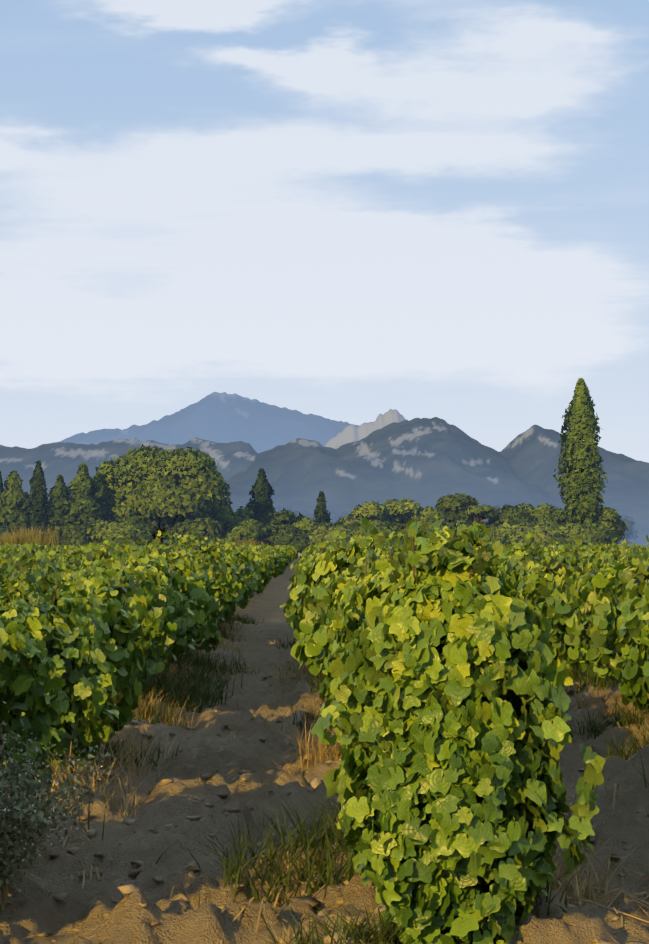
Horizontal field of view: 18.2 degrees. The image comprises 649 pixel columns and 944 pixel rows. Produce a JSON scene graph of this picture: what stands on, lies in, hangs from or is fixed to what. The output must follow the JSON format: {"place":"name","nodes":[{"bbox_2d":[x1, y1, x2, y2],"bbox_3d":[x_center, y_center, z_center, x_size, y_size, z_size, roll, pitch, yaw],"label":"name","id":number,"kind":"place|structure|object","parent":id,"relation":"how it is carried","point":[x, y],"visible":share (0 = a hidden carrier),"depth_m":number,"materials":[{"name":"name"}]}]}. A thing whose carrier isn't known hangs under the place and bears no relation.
{"place":"outdoors","nodes":[
{"label":"outdoors","id":0,"kind":"place"},
{"bbox_2d":[0,525,268,545],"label":"pampas grass","id":1,"kind":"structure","parent":0,"point":[17,538],"depth_m":263.61,"materials":[{"name":"plant"}]},
{"bbox_2d":[0,537,472,779],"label":"vine leaves","id":2,"kind":"object","parent":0,"point":[470,574],"visible":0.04,"depth_m":7.67,"materials":[{"name":"green plant"}]},
{"bbox_2d":[233,505,295,513],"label":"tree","id":3,"kind":"object","parent":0,"point":[278,508],"depth_m":859.55,"materials":[{"name":"blue plant"}]},
{"bbox_2d":[294,511,315,519],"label":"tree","id":4,"kind":"object","parent":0,"point":[312,516],"depth_m":588.51,"materials":[{"name":"blue plant"}]},
{"bbox_2d":[0,552,648,943],"bbox_3d":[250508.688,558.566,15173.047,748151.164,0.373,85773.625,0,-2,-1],"label":"ground","id":5,"kind":"structure","parent":0,"point":[258,698],"depth_m":10.88,"materials":[{"name":"soil"}]},
{"bbox_2d":[0,471,4,520],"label":"cypress tree","id":6,"kind":"object","parent":5,"relation":"on","point":[1,487],"visible":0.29,"depth_m":298.37,"materials":[{"name":"green plant"}]},
{"bbox_2d":[0,522,21,541],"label":"bush","id":7,"kind":"object","parent":5,"relation":"on","point":[2,529],"visible":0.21,"depth_m":268.43,"materials":[{"name":"green plant"}]},
{"bbox_2d":[0,470,40,539],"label":"pine tree","id":8,"kind":"object","parent":5,"relation":"on","point":[14,498],"visible":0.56,"depth_m":283.15,"materials":[{"name":"green plant"}]},
{"bbox_2d":[25,460,50,539],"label":"cypress tree","id":9,"kind":"object","parent":5,"relation":"on","point":[39,510],"visible":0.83,"depth_m":270.14,"materials":[{"name":"green plant"}]},
{"bbox_2d":[46,474,70,539],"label":"pine tree","id":10,"kind":"object","parent":5,"relation":"on","point":[58,494],"visible":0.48,"depth_m":281.88,"materials":[{"name":"green plant"}]},
{"bbox_2d":[0,701,123,910],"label":"weed shrub","id":11,"kind":"object","parent":5,"relation":"on","point":[17,833],"visible":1,"depth_m":8.51,"materials":[{"name":"green plant"}]},
{"bbox_2d":[43,518,95,545],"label":"bush","id":12,"kind":"object","parent":5,"relation":"on","point":[74,531],"visible":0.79,"depth_m":267.88,"materials":[{"name":"green plant"}]},
{"bbox_2d":[51,462,106,538],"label":"cedar tree","id":13,"kind":"object","parent":5,"relation":"on","point":[84,503],"visible":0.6,"depth_m":271.79,"materials":[{"name":"green plant"}]},
{"bbox_2d":[95,475,108,517],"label":"cedar tree","id":14,"kind":"object","parent":5,"relation":"on","point":[99,495],"visible":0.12,"depth_m":279.82,"materials":[{"name":"green plant"}]},
{"bbox_2d":[84,519,153,545],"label":"bush","id":15,"kind":"object","parent":5,"relation":"on","point":[114,531],"visible":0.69,"depth_m":264.34,"materials":[{"name":"green plant"}]},
{"bbox_2d":[95,444,232,543],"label":"oak tree","id":16,"kind":"object","parent":5,"relation":"on","point":[155,489],"visible":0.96,"depth_m":276.66,"materials":[{"name":"green plant"}]},
{"bbox_2d":[165,516,223,545],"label":"bush","id":17,"kind":"object","parent":5,"relation":"on","point":[208,529],"visible":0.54,"depth_m":266.50,"materials":[{"name":"green plant"}]},
{"bbox_2d":[178,499,233,522],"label":"oak tree","id":18,"kind":"object","parent":5,"relation":"on","point":[190,518],"visible":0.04,"depth_m":298.01,"materials":[{"name":"green plant"}]},
{"bbox_2d":[203,501,254,535],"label":"tree","id":19,"kind":"object","parent":5,"relation":"on","point":[226,518],"visible":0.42,"depth_m":287.40,"materials":[{"name":"green plant"}]},
{"bbox_2d":[223,518,270,544],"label":"bush","id":20,"kind":"object","parent":5,"relation":"on","point":[251,529],"visible":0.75,"depth_m":265.66,"materials":[{"name":"green plant"}]},
{"bbox_2d":[246,467,274,520],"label":"conifer tree","id":21,"kind":"object","parent":5,"relation":"on","point":[261,502],"visible":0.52,"depth_m":303.83,"materials":[{"name":"green plant"}]},
{"bbox_2d":[259,507,307,543],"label":"tree","id":22,"kind":"object","parent":5,"relation":"on","point":[284,516],"visible":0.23,"depth_m":290.07,"materials":[{"name":"green plant"}]},
{"bbox_2d":[265,522,309,553],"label":"bush","id":23,"kind":"object","parent":5,"relation":"on","point":[282,534],"visible":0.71,"depth_m":268.08,"materials":[{"name":"green plant"}]},
{"bbox_2d":[290,516,319,531],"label":"bush","id":24,"kind":"object","parent":5,"relation":"on","point":[305,524],"visible":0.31,"depth_m":281.98,"materials":[{"name":"green plant"}]},
{"bbox_2d":[301,509,308,515],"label":"tree","id":25,"kind":"object","parent":5,"relation":"on","point":[305,512],"visible":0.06,"depth_m":871.74,"materials":[{"name":"blue plant"}]},
{"bbox_2d":[0,543,638,574],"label":"vine leaves","id":26,"kind":"object","parent":5,"relation":"on","point":[288,554],"depth_m":124.28,"materials":[{"name":"green plant"}]},
{"bbox_2d":[314,491,331,526],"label":"cypress tree","id":27,"kind":"object","parent":5,"relation":"on","point":[321,515],"visible":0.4,"depth_m":309.58,"materials":[{"name":"green plant"}]},
{"bbox_2d":[0,519,648,943],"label":"vine leaves","id":28,"kind":"object","parent":5,"relation":"on","point":[410,713],"visible":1,"depth_m":7.57,"materials":[{"name":"green plant"}]},
{"bbox_2d":[0,516,648,740],"bbox_3d":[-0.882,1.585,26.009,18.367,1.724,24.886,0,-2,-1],"label":"vine leaves","id":29,"kind":"object","parent":5,"relation":"on","point":[179,597],"visible":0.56,"depth_m":18.56,"materials":[{"name":"green plant"}]},
{"bbox_2d":[0,661,648,943],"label":"soil clods","id":30,"kind":"object","parent":5,"relation":"on","point":[131,888],"visible":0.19,"depth_m":9.64,"materials":[{"name":"brown soil"}]},
{"bbox_2d":[9,563,641,912],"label":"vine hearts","id":31,"kind":"object","parent":5,"relation":"on","point":[440,652],"depth_m":16.61,"materials":[{"name":"green plant"}]},
{"bbox_2d":[4,612,648,943],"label":"green grass tufts","id":32,"kind":"object","parent":5,"relation":"on","point":[324,837],"visible":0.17,"depth_m":10.26,"materials":[{"name":"green plant"}]},
{"bbox_2d":[8,621,648,943],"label":"dry grass tufts","id":33,"kind":"object","parent":5,"relation":"on","point":[577,888],"depth_m":13.40,"materials":[{"name":"brown plant"}]},
{"bbox_2d":[304,524,353,547],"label":"bush","id":34,"kind":"object","parent":5,"relation":"on","point":[317,534],"visible":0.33,"depth_m":263.87,"materials":[{"name":"green plant"}]},
{"bbox_2d":[23,704,648,943],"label":"straw litter","id":35,"kind":"object","parent":5,"relation":"on","point":[276,898],"visible":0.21,"depth_m":9.47,"materials":[{"name":"beige plant"}]},
{"bbox_2d":[321,521,360,529],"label":"bush","id":36,"kind":"object","parent":5,"relation":"on","point":[349,526],"visible":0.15,"depth_m":287.39,"materials":[{"name":"green plant"}]},
{"bbox_2d":[337,511,347,518],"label":"tree","id":37,"kind":"object","parent":5,"relation":"on","point":[344,513],"visible":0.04,"depth_m":831.12,"materials":[{"name":"blue plant"}]},
{"bbox_2d":[337,501,390,525],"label":"light tree","id":38,"kind":"object","parent":5,"relation":"on","point":[372,511],"visible":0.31,"depth_m":294.67,"materials":[{"name":"green plant"}]},
{"bbox_2d":[350,521,401,536],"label":"bush","id":39,"kind":"object","parent":5,"relation":"on","point":[394,526],"visible":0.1,"depth_m":268.14,"materials":[{"name":"green plant"}]},
{"bbox_2d":[382,498,423,528],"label":"light tree","id":40,"kind":"object","parent":5,"relation":"on","point":[403,512],"visible":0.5,"depth_m":297.95,"materials":[{"name":"green plant"}]},
{"bbox_2d":[396,523,429,532],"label":"bush","id":41,"kind":"object","parent":5,"relation":"on","point":[418,531],"depth_m":267.85,"materials":[{"name":"green plant"}]},
{"bbox_2d":[413,506,447,525],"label":"light tree","id":42,"kind":"object","parent":5,"relation":"on","point":[430,513],"visible":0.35,"depth_m":290.42,"materials":[{"name":"green plant"}]},
{"bbox_2d":[435,493,478,525],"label":"dark round tree","id":43,"kind":"object","parent":5,"relation":"on","point":[453,507],"visible":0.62,"depth_m":297.80,"materials":[{"name":"green plant"}]},
{"bbox_2d":[439,519,487,528],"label":"bush","id":44,"kind":"object","parent":5,"relation":"on","point":[451,525],"visible":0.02,"depth_m":268.34,"materials":[{"name":"green plant"}]},
{"bbox_2d":[465,504,496,522],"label":"umbrella pine","id":45,"kind":"object","parent":5,"relation":"on","point":[483,511],"visible":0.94,"depth_m":296.35,"materials":[{"name":"green plant"}]},
{"bbox_2d":[486,525,517,544],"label":"bush","id":46,"kind":"object","parent":5,"relation":"on","point":[495,535],"visible":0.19,"depth_m":263.69,"materials":[{"name":"green plant"}]},
{"bbox_2d":[482,504,537,530],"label":"tree","id":47,"kind":"object","parent":5,"relation":"on","point":[508,513],"visible":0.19,"depth_m":298.89,"materials":[{"name":"green plant"}]},
{"bbox_2d":[492,519,566,545],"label":"bush","id":48,"kind":"object","parent":5,"relation":"on","point":[547,532],"visible":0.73,"depth_m":265.76,"materials":[{"name":"green plant"}]},
{"bbox_2d":[515,502,562,524],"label":"tree","id":49,"kind":"object","parent":5,"relation":"on","point":[539,514],"visible":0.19,"depth_m":302.37,"materials":[{"name":"green plant"}]},
{"bbox_2d":[547,508,566,524],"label":"tree","id":50,"kind":"object","parent":5,"relation":"on","point":[557,515],"visible":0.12,"depth_m":299.09,"materials":[{"name":"green plant"}]},
{"bbox_2d":[553,378,607,525],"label":"cypress tree","id":51,"kind":"object","parent":5,"relation":"on","point":[578,454],"visible":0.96,"depth_m":274.95,"materials":[{"name":"green plant"}]},
{"bbox_2d":[553,521,617,544],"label":"bush","id":52,"kind":"object","parent":5,"relation":"on","point":[594,533],"visible":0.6,"depth_m":267.37,"materials":[{"name":"green plant"}]},
{"bbox_2d":[563,876,648,922],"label":"pruned canes","id":53,"kind":"object","parent":5,"relation":"on","point":[632,897],"visible":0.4,"depth_m":8.51,"materials":[{"name":"beige wood"}]},
{"bbox_2d":[594,505,627,545],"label":"tree","id":54,"kind":"object","parent":5,"relation":"on","point":[614,524],"visible":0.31,"depth_m":298.50,"materials":[{"name":"green plant"}]},
{"bbox_2d":[0,392,648,547],"bbox_3d":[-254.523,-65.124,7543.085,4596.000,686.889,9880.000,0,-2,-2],"label":"mountains","id":55,"kind":"structure","parent":0,"point":[303,460],"depth_m":4707.92,"materials":[{"name":"blue stone"}]},
{"bbox_2d":[0,0,648,462],"label":"sky","id":56,"kind":"structure","parent":0,"point":[354,212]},
{"bbox_2d":[327,509,340,522],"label":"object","id":57,"kind":"object","parent":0,"point":[334,515],"visible":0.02,"depth_m":908.12,"materials":[{"name":"blue"}]},
{"bbox_2d":[616,517,634,544],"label":"distant tree","id":58,"kind":"object","parent":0,"point":[629,531],"visible":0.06,"depth_m":551.10,"materials":[{"name":"blue"}]},
{"bbox_2d":[620,514,637,539],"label":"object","id":59,"kind":"object","parent":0,"point":[634,536],"visible":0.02,"depth_m":971.31,"materials":[{"name":"blue"}]}
]}

